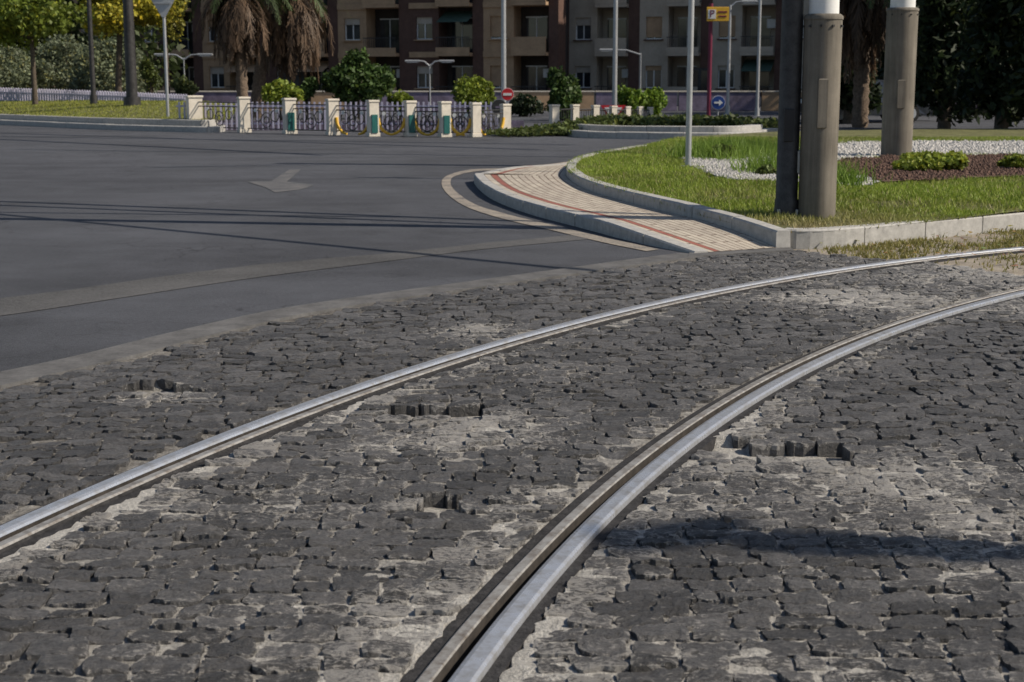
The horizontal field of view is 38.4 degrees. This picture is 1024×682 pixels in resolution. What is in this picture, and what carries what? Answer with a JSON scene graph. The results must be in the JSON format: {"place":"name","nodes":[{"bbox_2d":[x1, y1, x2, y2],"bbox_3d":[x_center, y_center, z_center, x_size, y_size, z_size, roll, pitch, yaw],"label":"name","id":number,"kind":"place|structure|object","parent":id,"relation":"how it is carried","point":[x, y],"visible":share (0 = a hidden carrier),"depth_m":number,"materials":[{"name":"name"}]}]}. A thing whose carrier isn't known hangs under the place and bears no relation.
{"place":"outdoors","nodes":[
{"label":"outdoors","id":0,"kind":"place"},
{"bbox_2d":[25,91,976,110],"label":"garden wall","id":1,"kind":"structure","parent":0,"point":[742,100],"depth_m":70.92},
{"bbox_2d":[0,249,1023,681],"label":"sett paving","id":2,"kind":"structure","parent":0,"point":[972,385],"depth_m":5.16,"materials":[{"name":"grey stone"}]},
{"bbox_2d":[0,246,1023,558],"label":"tram rail","id":3,"kind":"object","parent":2,"relation":"in","point":[38,524],"visible":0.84,"depth_m":6.27,"materials":[{"name":"metal"}]},
{"bbox_2d":[400,287,1023,681],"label":"tram rail","id":4,"kind":"object","parent":2,"relation":"on","point":[488,631],"visible":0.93,"depth_m":4.71,"materials":[{"name":"metal"}]},
{"bbox_2d":[793,229,1023,275],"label":"track bed","id":5,"kind":"object","parent":2,"relation":"on","point":[999,266],"visible":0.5,"depth_m":12.20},
{"bbox_2d":[808,227,1023,271],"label":"track grass","id":6,"kind":"structure","parent":5,"relation":"on","point":[915,243],"depth_m":12.59,"materials":[{"name":"green plant"}]},
{"bbox_2d":[0,104,1023,371],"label":"asphalt road","id":7,"kind":"structure","parent":0,"point":[84,208],"depth_m":15.05,"materials":[{"name":"grey asphalt"}]},
{"bbox_2d":[0,46,10,87],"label":"olive tree","id":8,"kind":"object","parent":7,"relation":"on","point":[2,52],"visible":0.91,"depth_m":62.86,"materials":[{"name":"green plant"}]},
{"bbox_2d":[0,45,55,94],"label":"olive tree","id":9,"kind":"object","parent":7,"relation":"on","point":[14,59],"visible":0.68,"depth_m":64.37,"materials":[{"name":"green plant"}]},
{"bbox_2d":[21,33,110,96],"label":"olive tree","id":10,"kind":"object","parent":7,"relation":"on","point":[65,49],"visible":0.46,"depth_m":66.05,"materials":[{"name":"green plant"}]},
{"bbox_2d":[15,0,189,90],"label":"distant trees","id":11,"kind":"object","parent":7,"relation":"on","point":[149,48],"visible":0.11,"depth_m":78.02,"materials":[{"name":"green plant"}]},
{"bbox_2d":[68,37,149,98],"bbox_3d":[-17.199,-11.386,62.916,3.264,3.375,2.977,-5,11,-26],"label":"olive tree","id":12,"kind":"object","parent":7,"relation":"on","point":[105,53],"visible":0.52,"depth_m":62.40,"materials":[{"name":"green plant"}]},
{"bbox_2d":[0,114,218,126],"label":"median kerb","id":13,"kind":"structure","parent":7,"relation":"on","point":[144,121],"depth_m":43.63,"materials":[{"name":"concrete"}]},
{"bbox_2d":[0,98,235,120],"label":"median lawn","id":14,"kind":"structure","parent":13,"relation":"on","point":[140,116],"depth_m":46.94,"materials":[{"name":"plant"}]},
{"bbox_2d":[0,0,94,103],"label":"street tree","id":15,"kind":"object","parent":14,"relation":"on","point":[29,19],"visible":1,"depth_m":51.29,"materials":[{"name":"green plant"}]},
{"bbox_2d":[86,0,97,104],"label":"street lamp","id":16,"kind":"object","parent":14,"relation":"on","point":[93,98],"visible":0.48,"depth_m":50.02,"materials":[{"name":"metal"}]},
{"bbox_2d":[0,87,186,100],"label":"picket fence","id":17,"kind":"object","parent":14,"relation":"on","point":[11,94],"visible":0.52,"depth_m":53.73,"materials":[{"name":"purple paint"}]},
{"bbox_2d":[122,0,140,105],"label":"palm tree","id":18,"kind":"object","parent":14,"relation":"on","point":[132,98],"visible":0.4,"depth_m":47.99,"materials":[{"name":"plant"}]},
{"bbox_2d":[152,0,173,116],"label":"yield sign","id":19,"kind":"object","parent":14,"relation":"on","point":[163,7],"visible":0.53,"depth_m":43.04,"materials":[{"name":"metal"}]},
{"bbox_2d":[0,120,224,132],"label":"median kerb","id":20,"kind":"structure","parent":7,"relation":"on","point":[202,129],"depth_m":42.88,"materials":[{"name":"concrete"}]},
{"bbox_2d":[198,101,237,128],"bbox_3d":[-8.267,-6.379,41.533,2.015,0.731,0.090,9,14,43],"label":"ornate railing","id":21,"kind":"object","parent":20,"relation":"on","point":[216,116],"visible":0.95,"depth_m":41.47,"materials":[{"name":"metal"}]},
{"bbox_2d":[79,0,184,94],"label":"street tree","id":22,"kind":"object","parent":7,"relation":"on","point":[109,14],"visible":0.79,"depth_m":55.24,"materials":[{"name":"yellow plant"}]},
{"bbox_2d":[138,55,160,95],"bbox_3d":[-15.006,-10.601,61.028,0.914,2.492,0.996,-3,11,-19],"label":"conifer shrub","id":23,"kind":"object","parent":7,"relation":"on","point":[146,73],"visible":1,"depth_m":60.84,"materials":[{"name":"green plant"}]},
{"bbox_2d":[155,0,187,94],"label":"street tree","id":24,"kind":"object","parent":7,"relation":"on","point":[171,33],"visible":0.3,"depth_m":58.53,"materials":[{"name":"green plant"}]},
{"bbox_2d":[154,53,212,74],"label":"street lamp","id":25,"kind":"object","parent":7,"relation":"on","point":[183,59],"visible":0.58,"depth_m":68.63,"materials":[{"name":"metal"}]},
{"bbox_2d":[170,74,198,97],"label":"shrub","id":26,"kind":"object","parent":7,"relation":"on","point":[180,85],"visible":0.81,"depth_m":58.88,"materials":[{"name":"green plant"}]},
{"bbox_2d":[185,95,202,119],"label":"fence pillar","id":27,"kind":"structure","parent":7,"relation":"on","point":[194,110],"depth_m":42.15,"materials":[{"name":"white stone"}]},
{"bbox_2d":[179,0,294,96],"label":"palm tree","id":28,"kind":"object","parent":7,"relation":"on","point":[239,26],"visible":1,"depth_m":53.20,"materials":[{"name":"brown plant"}]},
{"bbox_2d":[236,97,251,132],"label":"fence pillar","id":29,"kind":"structure","parent":7,"relation":"on","point":[244,121],"depth_m":40.64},
{"bbox_2d":[247,103,282,129],"bbox_3d":[-6.726,-6.143,40.258,1.446,0.709,0.083,7,12,35],"label":"ornate railing","id":30,"kind":"object","parent":29,"relation":"attached to","point":[274,110],"visible":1,"depth_m":40.25,"materials":[{"name":"metal"}]},
{"bbox_2d":[250,169,312,191],"bbox_3d":[-3.369,-2.325,21.221,0.901,0.001,4.990,-2,10,-11],"label":"road arrow marking","id":31,"kind":"object","parent":7,"relation":"on","point":[280,183],"visible":1,"depth_m":20.43,"materials":[{"name":"paint"}]},
{"bbox_2d":[260,78,303,120],"bbox_3d":[-7.651,-8.051,49.361,1.474,1.535,1.740,0,10,0],"label":"shrub","id":32,"kind":"object","parent":7,"relation":"on","point":[275,91],"visible":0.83,"depth_m":48.89,"materials":[{"name":"green plant"}]},
{"bbox_2d":[281,98,297,133],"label":"fence pillar","id":33,"kind":"structure","parent":7,"relation":"on","point":[289,119],"depth_m":39.62,"materials":[{"name":"white stone"}]},
{"bbox_2d":[293,104,325,130],"bbox_3d":[-5.377,-5.968,39.283,1.315,0.704,0.084,7,12,36],"label":"ornate railing","id":34,"kind":"object","parent":33,"relation":"attached to","point":[313,114],"visible":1,"depth_m":39.28,"materials":[{"name":"metal"}]},
{"bbox_2d":[0,235,586,315],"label":"asphalt trench patch","id":35,"kind":"object","parent":7,"relation":"on","point":[26,303],"visible":1,"depth_m":10.64,"materials":[{"name":"grey asphalt"}]},
{"bbox_2d":[250,0,351,117],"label":"palm tree","id":36,"kind":"object","parent":7,"relation":"on","point":[292,38],"visible":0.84,"depth_m":55.98,"materials":[{"name":"brown plant"}]},
{"bbox_2d":[299,76,318,118],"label":"shrub","id":37,"kind":"object","parent":7,"relation":"on","point":[309,87],"visible":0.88,"depth_m":55.06,"materials":[{"name":"green plant"}]},
{"bbox_2d":[64,0,567,101],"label":"walls","id":38,"kind":"structure","parent":7,"relation":"on","point":[484,58],"depth_m":91.12,"materials":[{"name":"paint"}]},
{"bbox_2d":[284,72,303,85],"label":"door","id":39,"kind":"structure","parent":38,"relation":"attached to","point":[296,83],"depth_m":93.88,"materials":[{"name":"metal"}]},
{"bbox_2d":[81,0,547,90],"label":"windows","id":40,"kind":"structure","parent":38,"relation":"attached to","point":[536,26],"depth_m":91.62,"materials":[{"name":"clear glass"}]},
{"bbox_2d":[159,0,548,90],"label":"balconies","id":41,"kind":"structure","parent":38,"relation":"attached to","point":[528,46],"depth_m":89.80,"materials":[{"name":"concrete"}]},
{"bbox_2d":[325,99,339,134],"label":"fence pillar","id":42,"kind":"structure","parent":7,"relation":"on","point":[332,113],"depth_m":38.70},
{"bbox_2d":[176,102,523,129],"bbox_3d":[-4.900,-6.527,42.807,10.500,0.850,0.620,0,10,0],"label":"picket fence","id":43,"kind":"object","parent":7,"relation":"on","point":[515,124],"visible":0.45,"depth_m":42.52,"materials":[{"name":"grey metal"}]},
{"bbox_2d":[335,105,366,134],"bbox_3d":[-4.159,-5.755,38.373,1.287,0.767,0.102,8,13,38],"label":"ornate railing","id":44,"kind":"object","parent":7,"relation":"on","point":[361,112],"visible":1,"depth_m":38.41,"materials":[{"name":"metal"}]},
{"bbox_2d":[318,47,395,118],"bbox_3d":[-5.831,-9.670,55.246,2.998,2.692,2.545,0,10,0],"label":"shrub","id":45,"kind":"object","parent":7,"relation":"on","point":[353,77],"visible":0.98,"depth_m":54.75,"materials":[{"name":"green plant"}]},
{"bbox_2d":[365,100,379,136],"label":"fence pillar","id":46,"kind":"structure","parent":7,"relation":"on","point":[372,109],"depth_m":37.79,"materials":[{"name":"white concrete"}]},
{"bbox_2d":[379,106,404,135],"bbox_3d":[-3.106,-5.670,37.927,0.771,0.748,0.100,0,10,0],"label":"ornate railing","id":47,"kind":"object","parent":7,"relation":"on","point":[399,112],"visible":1,"depth_m":37.91,"materials":[{"name":"metal"}]},
{"bbox_2d":[0,247,793,388],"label":"concrete edging","id":48,"kind":"object","parent":7,"relation":"on","point":[88,360],"visible":0.53,"depth_m":8.93,"materials":[{"name":"grey concrete"}]},
{"bbox_2d":[386,89,413,120],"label":"shrub","id":49,"kind":"object","parent":7,"relation":"on","point":[399,98],"visible":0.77,"depth_m":51.13,"materials":[{"name":"green plant"}]},
{"bbox_2d":[403,101,417,136],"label":"fence pillar","id":50,"kind":"structure","parent":7,"relation":"on","point":[409,117],"depth_m":37.79,"materials":[{"name":"white concrete"}]},
{"bbox_2d":[415,107,438,135],"bbox_3d":[-2.171,-5.625,37.708,0.842,0.742,0.094,5,11,25],"label":"ornate railing","id":51,"kind":"object","parent":7,"relation":"on","point":[420,113],"visible":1,"depth_m":37.71,"materials":[{"name":"metal"}]},
{"bbox_2d":[405,60,453,110],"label":"street lamp","id":52,"kind":"object","parent":7,"relation":"on","point":[429,65],"visible":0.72,"depth_m":68.75,"materials":[{"name":"metal"}]},
{"bbox_2d":[437,101,451,136],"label":"fence pillar","id":53,"kind":"structure","parent":7,"relation":"on","point":[444,116],"depth_m":37.36,"materials":[{"name":"white concrete"}]},
{"bbox_2d":[451,108,470,135],"bbox_3d":[-1.316,-5.574,37.494,0.613,0.708,0.100,0,10,0],"label":"ornate railing","id":54,"kind":"object","parent":7,"relation":"on","point":[454,130],"visible":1,"depth_m":37.48,"materials":[{"name":"metal"}]},
{"bbox_2d":[450,73,496,115],"bbox_3d":[-1.302,-7.763,47.292,1.296,1.685,1.579,5,11,27],"label":"shrub","id":55,"kind":"object","parent":7,"relation":"on","point":[474,89],"visible":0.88,"depth_m":47.11,"materials":[{"name":"green plant"}]},
{"bbox_2d":[469,103,481,136],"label":"fence pillar","id":56,"kind":"structure","parent":7,"relation":"on","point":[475,116],"depth_m":37.39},
{"bbox_2d":[481,109,504,135],"bbox_3d":[-0.546,-5.666,38.168,0.108,0.664,1.406,6,11,29],"label":"ornate railing","id":57,"kind":"object","parent":7,"relation":"on","point":[484,115],"visible":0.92,"depth_m":38.21,"materials":[{"name":"metal"}]},
{"bbox_2d":[491,99,505,127],"bbox_3d":[-0.356,-6.275,41.010,0.440,0.917,0.106,0,10,0],"label":"round sign","id":58,"kind":"object","parent":7,"relation":"on","point":[495,104],"visible":0.57,"depth_m":40.92,"materials":[{"name":"metal"}]},
{"bbox_2d":[501,0,505,101],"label":"street lamp","id":59,"kind":"object","parent":7,"relation":"on","point":[503,44],"visible":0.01,"depth_m":43.10,"materials":[{"name":"metal"}]},
{"bbox_2d":[499,104,511,128],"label":"fence pillar","id":60,"kind":"structure","parent":7,"relation":"on","point":[506,111],"depth_m":38.72,"materials":[{"name":"white stone"}]},
{"bbox_2d":[501,88,513,103],"bbox_3d":[-0.129,-6.684,42.464,0.364,1.218,0.100,0,10,0],"label":"no entry sign","id":61,"kind":"object","parent":7,"relation":"on","point":[507,94],"visible":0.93,"depth_m":42.35,"materials":[{"name":"metal"}]},
{"bbox_2d":[509,93,546,116],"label":"shrub","id":62,"kind":"object","parent":7,"relation":"on","point":[523,105],"visible":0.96,"depth_m":59.01,"materials":[{"name":"green plant"}]},
{"bbox_2d":[442,168,656,250],"bbox_3d":[-0.082,-1.775,18.095,1.352,0.001,11.986,-1,10,-6],"label":"road edge line","id":63,"kind":"object","parent":7,"relation":"on","point":[450,191],"visible":0.95,"depth_m":15.09,"materials":[{"name":"paint"}]},
{"bbox_2d":[548,104,559,123],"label":"fence pillar","id":64,"kind":"structure","parent":7,"relation":"on","point":[554,111],"depth_m":45.21,"materials":[{"name":"white stone"}]},
{"bbox_2d":[546,66,582,120],"bbox_3d":[1.886,-8.965,53.250,1.361,1.991,1.320,0,10,0],"label":"shrub","id":65,"kind":"object","parent":7,"relation":"on","point":[565,92],"visible":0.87,"depth_m":53.00,"materials":[{"name":"green plant"}]},
{"bbox_2d":[474,163,707,252],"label":"sidewalk kerb","id":66,"kind":"structure","parent":7,"relation":"on","point":[485,185],"depth_m":14.44,"materials":[{"name":"concrete"}]},
{"bbox_2d":[612,0,617,104],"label":"street lamp","id":67,"kind":"object","parent":7,"relation":"on","point":[615,47],"depth_m":50.97,"materials":[{"name":"metal"}]},
{"bbox_2d":[617,85,647,114],"bbox_3d":[4.673,-9.352,57.269,1.278,1.365,1.431,-5,11,-24],"label":"shrub","id":68,"kind":"object","parent":7,"relation":"on","point":[633,98],"visible":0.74,"depth_m":57.00,"materials":[{"name":"green plant"}]},
{"bbox_2d":[643,86,667,115],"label":"shrub","id":69,"kind":"object","parent":7,"relation":"on","point":[655,98],"visible":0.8,"depth_m":59.00,"materials":[{"name":"green plant"}]},
{"bbox_2d":[576,124,762,131],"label":"median kerb","id":70,"kind":"structure","parent":7,"relation":"on","point":[619,128],"depth_m":36.88,"materials":[{"name":"concrete"}]},
{"bbox_2d":[567,128,777,139],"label":"median kerb","id":71,"kind":"structure","parent":7,"relation":"on","point":[616,135],"depth_m":36.31,"materials":[{"name":"concrete"}]},
{"bbox_2d":[566,145,790,247],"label":"island kerb","id":72,"kind":"structure","parent":7,"relation":"on","point":[773,235],"depth_m":14.17,"materials":[{"name":"concrete"}]},
{"bbox_2d":[568,0,808,95],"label":"walls","id":73,"kind":"structure","parent":7,"relation":"on","point":[636,13],"depth_m":90.43,"materials":[{"name":"grey paint"}]},
{"bbox_2d":[594,0,775,104],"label":"balconies","id":74,"kind":"structure","parent":73,"relation":"attached to","point":[748,65],"depth_m":89.25,"materials":[{"name":"concrete"}]},
{"bbox_2d":[576,15,804,96],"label":"windows","id":75,"kind":"structure","parent":73,"relation":"attached to","point":[654,31],"depth_m":90.84,"materials":[{"name":"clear glass"}]},
{"bbox_2d":[693,68,707,90],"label":"door","id":76,"kind":"structure","parent":73,"relation":"attached to","point":[700,78],"depth_m":89.71,"materials":[{"name":"metal"}]},
{"bbox_2d":[707,3,728,115],"bbox_3d":[6.819,-9.238,49.094,0.740,3.946,0.236,0,10,0],"label":"parking sign","id":77,"kind":"object","parent":7,"relation":"on","point":[717,13],"visible":0.94,"depth_m":48.89,"materials":[{"name":"red metal"}]},
{"bbox_2d":[711,96,724,115],"bbox_3d":[6.911,-7.760,49.375,0.470,0.936,0.115,0,10,0],"label":"mandatory direction sign","id":78,"kind":"object","parent":7,"relation":"on","point":[717,103],"visible":0.93,"depth_m":49.29,"materials":[{"name":"metal"}]},
{"bbox_2d":[725,0,757,114],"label":"street lamp","id":79,"kind":"object","parent":7,"relation":"on","point":[727,108],"visible":0.89,"depth_m":62.80,"materials":[{"name":"metal"}]},
{"bbox_2d":[752,0,761,116],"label":"street lamp","id":80,"kind":"object","parent":7,"relation":"on","point":[757,112],"visible":1,"depth_m":58.91,"materials":[{"name":"metal"}]},
{"bbox_2d":[839,2,882,123],"bbox_3d":[11.332,-12.372,48.681,2.297,10.262,2.141,9,13,42],"label":"cypress tree","id":81,"kind":"object","parent":7,"relation":"on","point":[846,98],"visible":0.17,"depth_m":48.95,"materials":[{"name":"green plant"}]},
{"bbox_2d":[839,0,918,127],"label":"palm tree","id":82,"kind":"object","parent":7,"relation":"on","point":[864,21],"visible":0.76,"depth_m":44.65,"materials":[{"name":"brown plant"}]},
{"bbox_2d":[785,210,1023,248],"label":"island kerb","id":83,"kind":"structure","parent":7,"relation":"on","point":[807,238],"depth_m":13.12,"materials":[{"name":"concrete"}]},
{"bbox_2d":[875,0,936,117],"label":"cypress tree","id":84,"kind":"object","parent":7,"relation":"on","point":[879,71],"visible":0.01,"depth_m":53.08,"materials":[{"name":"green plant"}]},
{"bbox_2d":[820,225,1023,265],"bbox_3d":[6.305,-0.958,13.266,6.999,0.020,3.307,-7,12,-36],"label":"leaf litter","id":85,"kind":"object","parent":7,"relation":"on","point":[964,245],"visible":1,"depth_m":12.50,"materials":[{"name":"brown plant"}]},
{"bbox_2d":[914,0,992,128],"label":"cypress tree","id":86,"kind":"object","parent":7,"relation":"on","point":[942,24],"visible":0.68,"depth_m":42.69,"materials":[{"name":"green plant"}]},
{"bbox_2d":[946,0,1023,128],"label":"cypress tree","id":87,"kind":"object","parent":7,"relation":"on","point":[992,27],"visible":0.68,"depth_m":38.91,"materials":[{"name":"green plant"}]},
{"bbox_2d":[997,3,1023,112],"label":"cypress tree","id":88,"kind":"object","parent":7,"relation":"on","point":[1011,91],"visible":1,"depth_m":37.38,"materials":[{"name":"green plant"}]},
{"bbox_2d":[484,161,774,251],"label":"sidewalk","id":89,"kind":"structure","parent":0,"point":[554,185],"depth_m":14.96,"materials":[{"name":"beige tile"}]},
{"bbox_2d":[576,128,1023,231],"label":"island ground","id":90,"kind":"structure","parent":0,"point":[1006,132],"depth_m":32.91,"materials":[{"name":"soil"}]},
{"bbox_2d":[681,0,693,166],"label":"sign post","id":91,"kind":"object","parent":90,"relation":"on","point":[689,82],"visible":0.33,"depth_m":20.67,"materials":[{"name":"metal"}]},
{"bbox_2d":[643,133,892,187],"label":"tall grass tufts","id":92,"kind":"object","parent":90,"relation":"on","point":[744,147],"visible":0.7,"depth_m":22.39,"materials":[{"name":"green plant"}]},
{"bbox_2d":[681,152,879,185],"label":"white gravel","id":93,"kind":"structure","parent":90,"relation":"on","point":[723,170],"depth_m":19.52,"materials":[{"name":"white gravel"}]},
{"bbox_2d":[711,143,735,157],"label":"garden shrub","id":94,"kind":"object","parent":93,"relation":"on","point":[724,146],"visible":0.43,"depth_m":22.59,"materials":[{"name":"green plant"}]},
{"bbox_2d":[755,164,776,174],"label":"garden shrub","id":95,"kind":"object","parent":93,"relation":"on","point":[766,169],"visible":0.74,"depth_m":18.67,"materials":[{"name":"green plant"}]},
{"bbox_2d":[769,0,803,218],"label":"street lamp","id":96,"kind":"object","parent":90,"relation":"on","point":[788,159],"visible":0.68,"depth_m":13.62,"materials":[{"name":"metal"}]},
{"bbox_2d":[565,135,1023,232],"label":"lawn grass","id":97,"kind":"structure","parent":90,"relation":"on","point":[673,181],"depth_m":16.11,"materials":[{"name":"green plant"}]},
{"bbox_2d":[798,0,843,218],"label":"catenary mast","id":98,"kind":"object","parent":90,"relation":"on","point":[823,25],"visible":0.88,"depth_m":13.51,"materials":[{"name":"beige concrete"}]},
{"bbox_2d":[880,0,918,155],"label":"catenary mast","id":99,"kind":"object","parent":90,"relation":"on","point":[899,74],"visible":0.89,"depth_m":23.33,"materials":[{"name":"beige concrete"}]},
{"bbox_2d":[837,139,1023,159],"bbox_3d":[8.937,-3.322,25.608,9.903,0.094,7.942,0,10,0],"label":"white gravel","id":100,"kind":"structure","parent":90,"relation":"on","point":[972,146],"depth_m":26.42,"materials":[{"name":"white gravel"}]},
{"bbox_2d":[837,152,1023,181],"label":"bark mulch","id":101,"kind":"object","parent":90,"relation":"on","point":[987,166],"visible":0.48,"depth_m":19.46,"materials":[{"name":"brown wood"}]},
{"bbox_2d":[890,150,969,170],"bbox_3d":[5.580,-2.352,19.673,1.096,0.401,0.776,0,10,0],"label":"garden shrub","id":102,"kind":"object","parent":101,"relation":"on","point":[928,160],"visible":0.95,"depth_m":19.50,"materials":[{"name":"green plant"}]},
{"bbox_2d":[996,152,1023,168],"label":"garden shrub","id":103,"kind":"object","parent":101,"relation":"on","point":[1016,160],"visible":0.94,"depth_m":20.02,"materials":[{"name":"green plant"}]},
{"bbox_2d":[800,80,930,122],"bbox_3d":[12.187,-8.298,50.916,4.200,1.460,1.780,-2,10,-11],"label":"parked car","id":104,"kind":"object","parent":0,"point":[918,110],"visible":0.12,"depth_m":50.20,"materials":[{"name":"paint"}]},
{"label":"median ground","id":105,"kind":"structure","parent":0,"visible":0},
{"bbox_2d":[482,112,777,136],"bbox_3d":[3.190,-5.866,39.629,8.702,0.604,3.101,-3,10,-15],"label":"median hedge","id":106,"kind":"object","parent":105,"relation":"on","point":[565,127],"visible":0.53,"depth_m":39.21,"materials":[{"name":"green plant"}]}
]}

